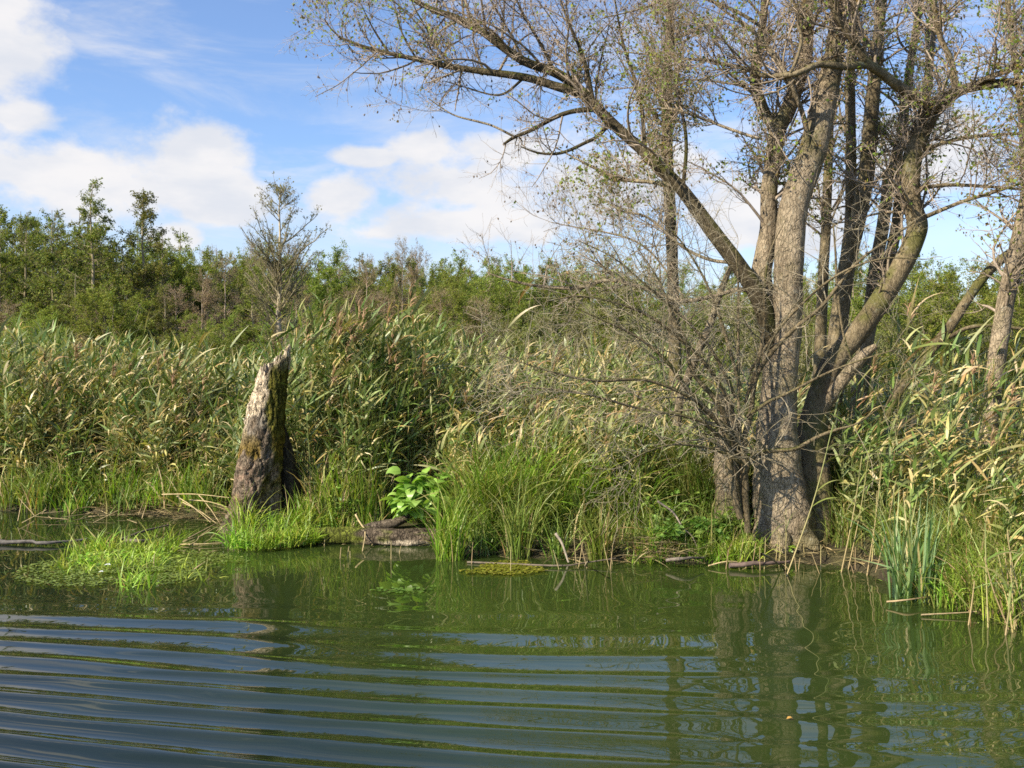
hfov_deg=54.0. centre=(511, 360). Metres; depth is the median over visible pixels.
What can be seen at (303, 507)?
grass tuft
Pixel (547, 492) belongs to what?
sedge clump
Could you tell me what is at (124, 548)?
floating grass
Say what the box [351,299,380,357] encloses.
tree
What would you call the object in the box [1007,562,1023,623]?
reed stalk
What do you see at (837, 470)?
sedge clump
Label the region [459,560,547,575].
floating algae
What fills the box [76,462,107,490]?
herb plant
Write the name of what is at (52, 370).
reed
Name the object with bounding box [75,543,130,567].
floating grass
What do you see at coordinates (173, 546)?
floating grass
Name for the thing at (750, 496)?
sedge clump
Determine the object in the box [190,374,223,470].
reed
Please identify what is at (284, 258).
tree
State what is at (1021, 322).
tree
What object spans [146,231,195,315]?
tree
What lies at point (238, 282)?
tree
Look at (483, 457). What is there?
sedge clump
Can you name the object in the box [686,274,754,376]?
tree
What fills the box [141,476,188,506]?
grass tuft
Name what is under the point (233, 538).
grass tuft
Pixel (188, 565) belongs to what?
floating grass
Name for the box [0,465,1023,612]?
bank grass
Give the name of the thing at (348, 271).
tree
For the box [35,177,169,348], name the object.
tree
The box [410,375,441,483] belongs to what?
reed
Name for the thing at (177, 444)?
reed
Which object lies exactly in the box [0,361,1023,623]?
ground
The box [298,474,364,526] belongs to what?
grass tuft
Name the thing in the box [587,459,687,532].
sedge clump
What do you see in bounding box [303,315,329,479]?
reed
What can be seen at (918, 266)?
tree
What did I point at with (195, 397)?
reed
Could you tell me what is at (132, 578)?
floating grass
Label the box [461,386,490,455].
reed
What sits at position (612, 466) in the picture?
reed
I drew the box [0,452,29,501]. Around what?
grass tuft
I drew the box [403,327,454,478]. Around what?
reed
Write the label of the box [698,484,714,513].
herb plant
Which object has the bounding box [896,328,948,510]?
reed
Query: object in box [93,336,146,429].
reed
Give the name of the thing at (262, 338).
tree
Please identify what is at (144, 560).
floating grass
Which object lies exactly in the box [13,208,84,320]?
tree
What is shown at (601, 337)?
tree
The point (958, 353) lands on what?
reed
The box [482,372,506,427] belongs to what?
reed
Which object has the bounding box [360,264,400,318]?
tree
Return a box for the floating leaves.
[13,549,248,586]
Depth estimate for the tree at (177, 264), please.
40.13 m
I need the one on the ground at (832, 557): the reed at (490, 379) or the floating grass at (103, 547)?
the reed at (490, 379)
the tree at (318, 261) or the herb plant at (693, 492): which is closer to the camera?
the herb plant at (693, 492)
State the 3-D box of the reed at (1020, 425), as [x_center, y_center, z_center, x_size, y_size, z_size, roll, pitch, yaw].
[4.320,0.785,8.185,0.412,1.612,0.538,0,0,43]
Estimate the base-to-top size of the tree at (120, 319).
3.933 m
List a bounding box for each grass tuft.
[0,450,92,512]
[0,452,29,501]
[0,461,41,510]
[1,449,62,505]
[7,467,65,512]
[28,443,109,506]
[39,481,100,513]
[60,446,168,506]
[67,473,116,510]
[69,458,136,507]
[83,472,154,515]
[120,465,181,512]
[124,466,166,506]
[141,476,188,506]
[142,451,212,510]
[150,452,228,512]
[164,450,228,511]
[173,461,232,516]
[201,485,282,532]
[205,513,266,552]
[232,525,287,550]
[245,522,296,547]
[260,498,304,530]
[270,521,312,546]
[279,505,335,529]
[281,514,327,545]
[283,483,317,527]
[287,447,355,517]
[290,490,336,526]
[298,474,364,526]
[298,500,340,527]
[305,441,387,525]
[308,436,381,525]
[328,484,394,526]
[343,455,409,523]
[617,513,681,550]
[621,527,655,556]
[624,546,658,564]
[641,520,687,563]
[647,517,694,559]
[651,534,708,559]
[671,519,724,558]
[674,516,742,555]
[678,520,716,556]
[683,542,725,563]
[702,524,784,564]
[711,529,755,562]
[718,534,767,561]
[727,529,765,556]
[835,470,947,527]
[836,475,967,540]
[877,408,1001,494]
[882,553,977,612]
[888,456,1003,526]
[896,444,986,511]
[898,540,1008,611]
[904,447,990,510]
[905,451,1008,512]
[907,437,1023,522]
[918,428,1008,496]
[923,481,1020,533]
[925,535,1023,624]
[943,466,1023,541]
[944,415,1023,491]
[947,466,1023,527]
[953,539,1023,627]
[967,568,1023,635]
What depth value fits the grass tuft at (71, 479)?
12.01 m
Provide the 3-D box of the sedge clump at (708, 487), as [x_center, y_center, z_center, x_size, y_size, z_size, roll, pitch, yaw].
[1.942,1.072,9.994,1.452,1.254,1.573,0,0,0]
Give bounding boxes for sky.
[0,0,1023,360]
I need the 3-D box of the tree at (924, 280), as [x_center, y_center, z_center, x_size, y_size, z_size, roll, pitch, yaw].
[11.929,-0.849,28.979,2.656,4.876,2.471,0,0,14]
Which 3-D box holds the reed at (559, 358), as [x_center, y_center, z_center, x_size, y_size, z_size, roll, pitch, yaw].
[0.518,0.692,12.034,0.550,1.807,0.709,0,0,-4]
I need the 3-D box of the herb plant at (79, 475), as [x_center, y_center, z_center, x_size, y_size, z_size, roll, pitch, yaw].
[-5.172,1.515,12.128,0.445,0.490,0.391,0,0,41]
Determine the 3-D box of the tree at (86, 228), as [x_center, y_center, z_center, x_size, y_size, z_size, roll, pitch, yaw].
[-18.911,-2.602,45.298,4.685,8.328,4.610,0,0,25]
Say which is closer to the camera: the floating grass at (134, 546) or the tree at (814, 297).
the floating grass at (134, 546)
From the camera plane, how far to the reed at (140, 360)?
12.74 m
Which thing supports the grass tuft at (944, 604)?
on the ground at (832, 557)
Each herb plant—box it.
[65,466,94,495]
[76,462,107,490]
[82,467,124,497]
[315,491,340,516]
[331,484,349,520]
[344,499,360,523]
[636,495,677,524]
[644,515,695,544]
[658,479,688,519]
[666,513,709,543]
[674,470,713,506]
[687,515,730,542]
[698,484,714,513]
[707,506,756,533]
[776,544,795,551]
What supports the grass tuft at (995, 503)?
on the ground at (832, 557)
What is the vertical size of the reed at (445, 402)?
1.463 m
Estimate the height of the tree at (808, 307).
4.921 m
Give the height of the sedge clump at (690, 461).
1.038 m
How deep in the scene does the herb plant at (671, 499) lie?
9.83 m
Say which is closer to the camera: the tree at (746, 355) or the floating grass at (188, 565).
the floating grass at (188, 565)
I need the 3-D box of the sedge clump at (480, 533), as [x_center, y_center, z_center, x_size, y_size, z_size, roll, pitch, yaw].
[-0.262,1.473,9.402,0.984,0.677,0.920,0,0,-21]
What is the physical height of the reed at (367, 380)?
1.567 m
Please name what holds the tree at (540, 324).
on the ground at (832, 557)
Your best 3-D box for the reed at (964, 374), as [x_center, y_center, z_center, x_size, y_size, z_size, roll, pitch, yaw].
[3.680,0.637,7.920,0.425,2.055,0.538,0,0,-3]
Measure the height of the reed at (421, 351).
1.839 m
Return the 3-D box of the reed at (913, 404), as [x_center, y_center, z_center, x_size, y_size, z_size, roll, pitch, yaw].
[3.589,0.727,9.194,0.766,1.690,0.440,0,0,-11]
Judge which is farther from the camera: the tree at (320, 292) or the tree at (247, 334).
the tree at (320, 292)
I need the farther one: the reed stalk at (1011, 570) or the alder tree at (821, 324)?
the alder tree at (821, 324)
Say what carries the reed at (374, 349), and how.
on the ground at (832, 557)
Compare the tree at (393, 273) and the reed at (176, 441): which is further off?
the tree at (393, 273)
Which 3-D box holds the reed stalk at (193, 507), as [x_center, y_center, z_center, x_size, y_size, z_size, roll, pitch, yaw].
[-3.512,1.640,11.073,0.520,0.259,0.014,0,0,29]
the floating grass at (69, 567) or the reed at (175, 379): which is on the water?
the floating grass at (69, 567)
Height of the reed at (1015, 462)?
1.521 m
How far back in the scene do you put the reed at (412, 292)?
10.91 m
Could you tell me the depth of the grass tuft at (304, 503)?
10.43 m
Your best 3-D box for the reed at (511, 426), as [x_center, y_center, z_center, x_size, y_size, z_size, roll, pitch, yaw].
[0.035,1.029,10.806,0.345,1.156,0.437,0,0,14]
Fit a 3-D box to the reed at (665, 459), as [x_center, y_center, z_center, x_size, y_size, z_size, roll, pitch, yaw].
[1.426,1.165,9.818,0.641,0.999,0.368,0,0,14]
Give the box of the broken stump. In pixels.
[218,344,301,537]
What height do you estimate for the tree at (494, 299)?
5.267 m
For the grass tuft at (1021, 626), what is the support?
on the ground at (832, 557)
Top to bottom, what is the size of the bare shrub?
3.547 m
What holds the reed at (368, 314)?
on the ground at (832, 557)
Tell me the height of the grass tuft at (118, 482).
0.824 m
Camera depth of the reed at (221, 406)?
12.02 m
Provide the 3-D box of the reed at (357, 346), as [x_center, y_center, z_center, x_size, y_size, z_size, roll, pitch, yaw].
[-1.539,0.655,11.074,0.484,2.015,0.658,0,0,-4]
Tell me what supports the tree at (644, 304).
on the ground at (832, 557)
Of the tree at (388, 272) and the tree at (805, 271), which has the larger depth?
the tree at (388, 272)
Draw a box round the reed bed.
[0,286,1023,566]
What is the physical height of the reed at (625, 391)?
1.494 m
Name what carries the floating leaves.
on the water
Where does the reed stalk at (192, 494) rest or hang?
on the ground at (832, 557)
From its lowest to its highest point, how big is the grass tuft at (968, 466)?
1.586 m
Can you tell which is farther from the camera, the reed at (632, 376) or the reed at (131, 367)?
the reed at (131, 367)
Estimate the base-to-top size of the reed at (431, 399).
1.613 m
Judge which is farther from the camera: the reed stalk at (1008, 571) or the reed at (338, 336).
the reed at (338, 336)
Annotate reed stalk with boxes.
[162,493,228,497]
[176,496,210,522]
[181,542,224,544]
[182,502,215,522]
[187,521,219,539]
[189,499,226,506]
[198,495,218,521]
[355,514,365,551]
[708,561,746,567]
[764,504,797,569]
[786,415,854,574]
[828,432,902,568]
[841,455,875,571]
[858,463,895,575]
[858,491,890,561]
[859,478,903,571]
[938,580,1015,624]
[940,523,1022,627]
[959,550,1023,628]
[973,566,1023,634]
[976,530,1023,609]
[987,556,1023,603]
[988,578,1017,627]
[991,542,1023,604]
[994,551,1023,628]
[999,564,1023,602]
[1004,532,1023,586]
[1007,524,1023,610]
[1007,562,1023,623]
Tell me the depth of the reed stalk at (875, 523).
8.40 m
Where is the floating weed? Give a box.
[369,587,430,593]
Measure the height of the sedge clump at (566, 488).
1.142 m
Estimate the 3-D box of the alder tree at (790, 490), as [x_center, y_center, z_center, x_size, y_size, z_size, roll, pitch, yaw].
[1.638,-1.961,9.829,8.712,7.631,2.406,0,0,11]
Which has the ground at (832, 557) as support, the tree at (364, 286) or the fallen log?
the tree at (364, 286)
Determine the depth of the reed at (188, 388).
12.02 m
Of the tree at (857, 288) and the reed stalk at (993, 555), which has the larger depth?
the tree at (857, 288)
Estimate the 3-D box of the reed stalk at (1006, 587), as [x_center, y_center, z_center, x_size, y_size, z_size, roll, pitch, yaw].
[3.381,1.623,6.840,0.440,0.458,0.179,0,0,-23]
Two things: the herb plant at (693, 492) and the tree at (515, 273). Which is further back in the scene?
the tree at (515, 273)
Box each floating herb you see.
[66,552,100,566]
[75,552,102,562]
[98,549,134,560]
[114,547,148,559]
[131,550,160,561]
[143,550,179,559]
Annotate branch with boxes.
[121,524,168,540]
[467,558,615,566]
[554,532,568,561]
[657,501,697,549]
[666,556,703,561]
[729,560,789,567]
[760,553,782,566]
[886,596,931,602]
[921,611,976,615]
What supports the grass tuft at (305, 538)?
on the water
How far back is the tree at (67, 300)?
30.11 m
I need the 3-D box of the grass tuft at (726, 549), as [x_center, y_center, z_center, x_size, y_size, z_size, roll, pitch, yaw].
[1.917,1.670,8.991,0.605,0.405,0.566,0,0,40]
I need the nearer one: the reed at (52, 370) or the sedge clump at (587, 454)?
the sedge clump at (587, 454)
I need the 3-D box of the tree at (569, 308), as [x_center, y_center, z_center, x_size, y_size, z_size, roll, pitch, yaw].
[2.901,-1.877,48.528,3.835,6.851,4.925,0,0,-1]
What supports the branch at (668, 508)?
on the bank grass at (959, 541)
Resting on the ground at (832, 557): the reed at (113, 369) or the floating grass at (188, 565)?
the reed at (113, 369)
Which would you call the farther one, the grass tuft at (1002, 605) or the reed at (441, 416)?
the reed at (441, 416)
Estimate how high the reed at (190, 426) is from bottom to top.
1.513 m
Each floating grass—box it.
[38,553,78,570]
[55,533,103,562]
[55,559,93,574]
[56,523,133,555]
[57,529,111,555]
[73,553,113,574]
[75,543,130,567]
[88,527,146,556]
[90,528,139,552]
[95,548,143,569]
[110,532,156,556]
[110,553,159,587]
[111,559,179,589]
[112,530,169,556]
[122,546,160,567]
[129,520,194,554]
[133,551,183,568]
[167,556,200,573]
[174,565,226,580]
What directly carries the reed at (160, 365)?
on the ground at (832, 557)
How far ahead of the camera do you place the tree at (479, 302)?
28.15 m
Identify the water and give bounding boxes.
[0,511,1023,767]
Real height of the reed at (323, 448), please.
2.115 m
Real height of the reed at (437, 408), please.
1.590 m
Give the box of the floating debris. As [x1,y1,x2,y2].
[90,515,1013,626]
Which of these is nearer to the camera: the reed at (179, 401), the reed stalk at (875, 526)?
the reed stalk at (875, 526)
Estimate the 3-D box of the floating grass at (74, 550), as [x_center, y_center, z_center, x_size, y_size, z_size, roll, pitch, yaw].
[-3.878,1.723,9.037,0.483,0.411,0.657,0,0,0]
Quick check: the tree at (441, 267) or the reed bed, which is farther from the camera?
the tree at (441, 267)
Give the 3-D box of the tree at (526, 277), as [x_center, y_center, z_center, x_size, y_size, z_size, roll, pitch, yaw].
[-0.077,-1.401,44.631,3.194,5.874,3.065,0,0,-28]
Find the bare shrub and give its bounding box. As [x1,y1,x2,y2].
[452,162,966,542]
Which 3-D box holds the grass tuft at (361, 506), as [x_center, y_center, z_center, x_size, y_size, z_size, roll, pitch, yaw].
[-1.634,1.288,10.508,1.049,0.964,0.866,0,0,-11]
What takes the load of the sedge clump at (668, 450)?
on the ground at (832, 557)
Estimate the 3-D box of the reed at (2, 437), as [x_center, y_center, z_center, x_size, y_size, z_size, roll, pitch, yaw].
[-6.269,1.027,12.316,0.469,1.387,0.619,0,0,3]
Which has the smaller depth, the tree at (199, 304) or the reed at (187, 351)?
the reed at (187, 351)
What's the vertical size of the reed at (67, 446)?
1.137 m
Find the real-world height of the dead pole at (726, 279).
1.655 m
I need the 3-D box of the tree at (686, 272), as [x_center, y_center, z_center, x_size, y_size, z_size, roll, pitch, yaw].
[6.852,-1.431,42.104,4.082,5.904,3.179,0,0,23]
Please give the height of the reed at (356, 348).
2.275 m
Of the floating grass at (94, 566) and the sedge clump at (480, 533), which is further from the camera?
the sedge clump at (480, 533)
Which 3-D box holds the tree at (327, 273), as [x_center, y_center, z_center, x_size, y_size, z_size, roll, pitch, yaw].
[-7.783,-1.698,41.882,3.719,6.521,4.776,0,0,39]
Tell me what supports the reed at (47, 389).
on the ground at (832, 557)
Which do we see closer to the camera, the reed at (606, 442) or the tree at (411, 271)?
the reed at (606, 442)
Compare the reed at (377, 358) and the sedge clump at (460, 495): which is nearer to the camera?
the sedge clump at (460, 495)
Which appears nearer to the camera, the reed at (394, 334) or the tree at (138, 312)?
the reed at (394, 334)
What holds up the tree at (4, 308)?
on the ground at (832, 557)
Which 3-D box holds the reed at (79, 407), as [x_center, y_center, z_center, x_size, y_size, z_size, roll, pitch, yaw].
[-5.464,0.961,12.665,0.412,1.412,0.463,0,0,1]
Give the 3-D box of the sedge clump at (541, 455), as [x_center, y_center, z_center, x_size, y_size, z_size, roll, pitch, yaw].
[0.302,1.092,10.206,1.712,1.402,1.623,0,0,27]
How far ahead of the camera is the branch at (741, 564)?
8.63 m
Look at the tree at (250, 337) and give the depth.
31.51 m
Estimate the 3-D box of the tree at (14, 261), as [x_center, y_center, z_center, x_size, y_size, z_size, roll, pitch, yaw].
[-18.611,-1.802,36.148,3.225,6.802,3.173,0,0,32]
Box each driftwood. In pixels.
[0,538,86,544]
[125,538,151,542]
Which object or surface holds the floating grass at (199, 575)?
on the water
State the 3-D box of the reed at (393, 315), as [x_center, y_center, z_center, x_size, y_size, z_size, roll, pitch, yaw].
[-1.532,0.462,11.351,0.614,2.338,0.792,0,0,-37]
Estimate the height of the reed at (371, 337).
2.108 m
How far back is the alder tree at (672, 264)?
11.94 m
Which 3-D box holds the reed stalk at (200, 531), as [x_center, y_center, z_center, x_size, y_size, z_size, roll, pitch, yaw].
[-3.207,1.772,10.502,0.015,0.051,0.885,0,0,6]
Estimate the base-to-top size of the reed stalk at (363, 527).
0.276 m
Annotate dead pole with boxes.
[673,266,731,425]
[876,249,1023,432]
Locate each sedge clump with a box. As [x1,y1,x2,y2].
[379,478,513,561]
[396,425,570,519]
[413,441,529,536]
[426,417,557,517]
[433,417,613,528]
[436,432,555,536]
[446,483,523,555]
[456,414,568,510]
[457,468,566,559]
[467,411,606,495]
[480,432,618,536]
[487,417,626,531]
[524,434,663,535]
[524,504,600,559]
[529,420,652,503]
[547,439,668,528]
[556,488,631,562]
[566,416,678,480]
[582,420,686,481]
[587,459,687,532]
[600,446,705,513]
[618,430,712,518]
[619,445,686,511]
[621,436,696,490]
[624,413,710,478]
[628,441,714,516]
[637,446,726,518]
[644,429,723,514]
[650,434,714,484]
[652,430,750,516]
[660,416,755,521]
[661,429,713,476]
[669,421,754,492]
[697,444,753,515]
[827,430,849,501]
[828,424,861,509]
[828,443,873,507]
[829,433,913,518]
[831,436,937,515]
[832,464,855,506]
[833,470,902,521]
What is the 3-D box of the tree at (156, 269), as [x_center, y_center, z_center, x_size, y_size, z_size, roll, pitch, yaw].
[-13.000,-2.202,35.304,4.393,7.597,3.861,0,0,27]
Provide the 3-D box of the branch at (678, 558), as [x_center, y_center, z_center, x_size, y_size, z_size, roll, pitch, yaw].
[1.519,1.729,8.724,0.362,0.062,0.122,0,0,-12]
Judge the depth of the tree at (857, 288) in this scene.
28.35 m
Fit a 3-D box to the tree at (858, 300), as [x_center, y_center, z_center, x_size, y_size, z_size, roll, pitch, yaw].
[7.338,0.024,18.823,2.366,3.216,2.466,0,0,7]
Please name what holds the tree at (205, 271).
on the ground at (832, 557)
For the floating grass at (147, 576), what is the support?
on the water
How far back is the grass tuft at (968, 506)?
8.30 m
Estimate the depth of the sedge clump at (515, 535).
9.13 m
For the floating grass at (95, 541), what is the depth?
9.35 m
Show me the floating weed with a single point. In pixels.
(400, 589)
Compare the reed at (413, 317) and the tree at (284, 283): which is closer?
the reed at (413, 317)
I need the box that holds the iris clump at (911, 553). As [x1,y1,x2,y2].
[842,490,963,603]
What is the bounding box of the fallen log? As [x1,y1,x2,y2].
[268,514,443,546]
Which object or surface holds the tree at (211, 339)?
on the ground at (832, 557)
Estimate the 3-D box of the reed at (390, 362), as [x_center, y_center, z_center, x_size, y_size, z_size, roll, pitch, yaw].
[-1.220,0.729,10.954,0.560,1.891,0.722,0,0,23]
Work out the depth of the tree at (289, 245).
48.21 m
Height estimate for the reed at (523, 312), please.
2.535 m
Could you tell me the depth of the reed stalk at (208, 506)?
11.09 m
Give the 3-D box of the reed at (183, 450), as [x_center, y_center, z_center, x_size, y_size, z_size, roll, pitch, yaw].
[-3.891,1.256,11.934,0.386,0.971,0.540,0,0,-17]
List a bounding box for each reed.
[0,314,37,481]
[0,394,15,468]
[8,357,45,471]
[11,367,52,422]
[18,336,50,398]
[28,398,62,466]
[36,348,75,482]
[40,379,66,447]
[41,372,88,447]
[45,414,77,499]
[46,348,69,391]
[49,376,79,452]
[50,364,82,444]
[51,338,91,416]
[56,365,75,427]
[61,351,92,445]
[61,369,103,475]
[65,341,94,427]
[69,381,89,455]
[72,398,103,470]
[75,342,109,469]
[78,368,114,487]
[84,391,110,476]
[88,420,122,474]
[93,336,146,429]
[95,360,137,447]
[105,422,137,475]
[120,359,155,419]
[124,398,151,460]
[125,308,163,422]
[140,422,167,487]
[141,330,204,412]
[147,423,173,484]
[152,346,180,411]
[152,394,186,465]
[155,354,185,452]
[156,421,182,476]
[158,413,189,480]
[159,369,191,471]
[161,369,183,426]
[162,372,195,459]
[163,327,220,455]
[164,384,182,455]
[166,383,204,460]
[166,412,195,475]
[168,369,196,459]
[171,425,199,478]
[172,346,202,425]
[174,413,196,476]
[176,420,204,478]
[177,431,211,483]
[179,362,213,449]
[180,378,214,447]
[181,376,203,479]
[183,427,206,483]
[186,386,214,463]
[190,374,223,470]
[190,400,216,462]
[191,432,217,480]
[203,355,229,406]
[203,396,236,446]
[204,397,232,469]
[207,412,231,495]
[208,403,232,491]
[209,358,250,487]
[213,349,241,483]
[287,355,342,497]
[288,317,339,476]
[295,295,332,496]
[298,306,332,473]
[300,296,345,470]
[301,300,341,498]
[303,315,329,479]
[309,364,358,498]
[313,311,361,472]
[313,315,343,482]
[314,342,374,484]
[315,311,362,482]
[315,326,355,491]
[320,333,358,478]
[325,307,365,433]
[330,317,364,449]
[332,293,381,465]
[333,318,379,477]
[335,379,374,479]
[337,304,387,488]
[337,335,377,462]
[343,301,391,453]
[346,354,377,446]
[347,316,397,460]
[349,304,382,486]
[349,332,388,477]
[349,336,387,413]
[352,378,389,476]
[354,301,388,439]
[357,319,387,495]
[359,313,397,446]
[361,317,398,490]
[368,297,406,392]
[374,371,402,494]
[375,321,417,449]
[379,346,420,463]
[383,324,418,435]
[386,307,420,371]
[386,338,423,474]
[387,337,421,473]
[387,342,418,491]
[388,304,421,415]
[394,344,434,476]
[397,351,438,473]
[399,303,449,481]
[399,357,447,471]
[402,275,440,472]
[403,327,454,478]
[410,346,449,478]
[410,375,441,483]
[411,366,444,474]
[418,375,457,473]
[421,375,455,468]
[422,383,449,473]
[426,363,445,461]
[437,377,462,472]
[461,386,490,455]
[478,279,540,412]
[479,340,496,419]
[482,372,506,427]
[482,396,506,452]
[487,394,508,456]
[490,372,511,426]
[492,331,520,401]
[497,384,521,434]
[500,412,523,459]
[501,415,524,461]
[503,403,527,463]
[508,374,533,417]
[515,354,538,409]
[520,340,551,416]
[530,353,552,418]
[531,345,574,415]
[531,395,551,443]
[531,406,552,440]
[544,392,562,413]
[550,346,577,407]
[550,361,567,415]
[553,401,580,457]
[561,338,589,422]
[561,408,586,470]
[568,399,591,438]
[571,373,596,416]
[578,376,601,418]
[587,365,620,429]
[588,437,632,483]
[592,433,616,482]
[595,372,620,419]
[595,405,624,456]
[603,343,648,417]
[609,371,639,424]
[617,359,650,416]
[617,389,644,430]
[620,397,649,431]
[622,410,658,473]
[632,382,655,424]
[636,376,660,405]
[638,428,688,504]
[797,373,810,412]
[798,335,826,424]
[828,394,862,481]
[829,391,857,464]
[846,401,886,521]
[853,357,884,496]
[855,349,898,491]
[868,348,949,519]
[890,279,960,527]
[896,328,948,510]
[899,370,966,501]
[923,347,999,503]
[940,341,997,501]
[949,312,1012,514]
[965,427,1015,546]
[967,380,1022,511]
[972,357,1023,512]
[989,347,1023,551]
[1001,367,1023,502]
[1002,387,1023,510]
[1007,401,1023,520]
[1012,364,1023,484]
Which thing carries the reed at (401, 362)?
on the ground at (832, 557)
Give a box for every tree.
[0,204,71,307]
[0,213,64,337]
[0,219,35,350]
[0,299,28,352]
[0,299,101,366]
[0,303,30,350]
[0,308,72,371]
[1,210,40,292]
[1,210,49,320]
[9,208,91,347]
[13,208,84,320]
[19,220,50,302]
[32,238,91,318]
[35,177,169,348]
[37,235,130,305]
[47,273,111,366]
[48,245,96,302]
[58,213,102,322]
[65,244,130,305]
[66,306,108,377]
[68,277,164,380]
[71,212,117,274]
[80,242,165,320]
[87,189,196,364]
[88,290,176,356]
[104,251,138,311]
[112,231,209,339]
[128,220,148,263]
[131,286,203,371]
[135,233,203,354]
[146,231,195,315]
[148,250,224,337]
[150,284,212,377]
[158,309,243,378]
[167,227,203,329]
[179,267,221,352]
[181,313,251,375]
[182,250,270,347]
[184,247,231,334]
[195,248,233,328]
[197,246,218,273]
[197,251,246,366]
[214,253,254,342]
[215,280,300,378]
[216,237,282,313]
[227,259,305,365]
[233,310,275,376]
[240,299,332,371]
[241,172,331,364]
[241,230,263,271]
[251,261,315,337]
[262,281,316,388]
[263,260,345,342]
[272,238,357,330]
[278,0,1023,552]
[278,231,302,277]
[281,254,299,290]
[284,302,351,384]
[299,260,358,302]
[311,250,338,299]
[323,261,377,291]
[325,250,352,305]
[330,286,372,356]
[333,272,401,329]
[341,252,378,316]
[344,255,392,299]
[351,253,381,326]
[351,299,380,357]
[357,268,410,330]
[360,257,440,296]
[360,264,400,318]
[366,291,405,340]
[376,303,452,349]
[377,251,401,292]
[377,287,401,345]
[381,255,456,330]
[389,236,418,326]
[393,267,406,296]
[399,263,445,294]
[401,245,431,299]
[404,238,427,327]
[407,248,491,290]
[411,286,465,357]
[412,250,477,334]
[415,298,598,403]
[422,264,521,345]
[424,257,459,316]
[432,269,506,367]
[448,312,521,392]
[451,266,540,357]
[456,295,514,374]
[460,267,483,288]
[460,314,489,390]
[473,252,579,366]
[480,256,554,337]
[480,301,630,398]
[482,257,522,348]
[483,266,542,352]
[491,318,565,379]
[523,263,575,373]
[536,267,574,336]
[537,252,606,361]
[544,259,613,360]
[562,250,623,361]
[564,274,615,372]
[578,260,661,374]
[598,289,660,354]
[607,262,666,360]
[619,0,721,405]
[619,293,749,385]
[635,258,723,377]
[661,279,743,394]
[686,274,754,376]
[707,293,808,423]
[716,266,750,386]
[716,277,760,374]
[740,307,814,409]
[748,261,829,385]
[780,10,876,377]
[799,273,831,376]
[799,275,830,368]
[801,250,866,356]
[804,0,947,466]
[810,253,895,410]
[815,267,908,379]
[831,254,906,392]
[834,0,983,444]
[843,320,914,457]
[849,275,964,425]
[870,260,931,383]
[875,257,1016,440]
[877,256,984,375]
[878,248,961,410]
[878,305,991,447]
[927,258,1023,438]
[952,274,963,295]
[953,281,1017,377]
[954,22,1023,444]
[956,0,1023,283]
[966,257,1023,374]
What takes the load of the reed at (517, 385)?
on the ground at (832, 557)
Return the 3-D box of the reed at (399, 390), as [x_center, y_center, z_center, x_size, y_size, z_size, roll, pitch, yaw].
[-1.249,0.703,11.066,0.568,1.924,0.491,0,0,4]
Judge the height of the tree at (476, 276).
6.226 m
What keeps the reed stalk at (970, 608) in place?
in the water
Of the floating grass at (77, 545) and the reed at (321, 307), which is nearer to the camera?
the floating grass at (77, 545)
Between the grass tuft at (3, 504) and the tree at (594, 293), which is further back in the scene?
the tree at (594, 293)
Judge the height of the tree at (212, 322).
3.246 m
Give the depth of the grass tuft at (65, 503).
11.82 m
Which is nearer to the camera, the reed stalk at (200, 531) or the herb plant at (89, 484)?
the reed stalk at (200, 531)
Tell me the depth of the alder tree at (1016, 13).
12.57 m
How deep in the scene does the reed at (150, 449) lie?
11.85 m
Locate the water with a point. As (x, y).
(304, 657)
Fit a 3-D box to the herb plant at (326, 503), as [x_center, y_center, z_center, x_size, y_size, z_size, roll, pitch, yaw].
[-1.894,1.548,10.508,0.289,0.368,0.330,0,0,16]
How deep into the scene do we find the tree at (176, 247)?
43.94 m
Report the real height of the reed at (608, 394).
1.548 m
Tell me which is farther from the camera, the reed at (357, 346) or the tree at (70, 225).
the tree at (70, 225)
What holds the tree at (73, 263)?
on the ground at (832, 557)
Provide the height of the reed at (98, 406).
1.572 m
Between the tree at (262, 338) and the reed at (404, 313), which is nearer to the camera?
the reed at (404, 313)
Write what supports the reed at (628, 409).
on the ground at (832, 557)
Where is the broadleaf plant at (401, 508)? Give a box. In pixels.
[379,466,456,527]
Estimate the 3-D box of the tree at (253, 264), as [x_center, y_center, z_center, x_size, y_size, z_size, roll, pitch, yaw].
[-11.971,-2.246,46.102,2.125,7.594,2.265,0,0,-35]
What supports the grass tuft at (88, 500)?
on the ground at (832, 557)
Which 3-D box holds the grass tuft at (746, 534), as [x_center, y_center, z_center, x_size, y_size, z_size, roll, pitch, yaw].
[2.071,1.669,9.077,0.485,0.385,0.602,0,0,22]
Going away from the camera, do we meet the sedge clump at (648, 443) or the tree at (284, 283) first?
the sedge clump at (648, 443)
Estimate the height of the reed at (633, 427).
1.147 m
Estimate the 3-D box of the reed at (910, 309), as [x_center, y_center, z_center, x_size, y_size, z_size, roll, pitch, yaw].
[3.625,0.439,8.640,0.595,2.323,0.528,0,0,36]
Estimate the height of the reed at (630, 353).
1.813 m
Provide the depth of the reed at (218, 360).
12.76 m
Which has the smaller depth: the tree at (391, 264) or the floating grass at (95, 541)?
the floating grass at (95, 541)
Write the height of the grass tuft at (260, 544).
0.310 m
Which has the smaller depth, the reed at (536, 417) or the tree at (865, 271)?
the reed at (536, 417)

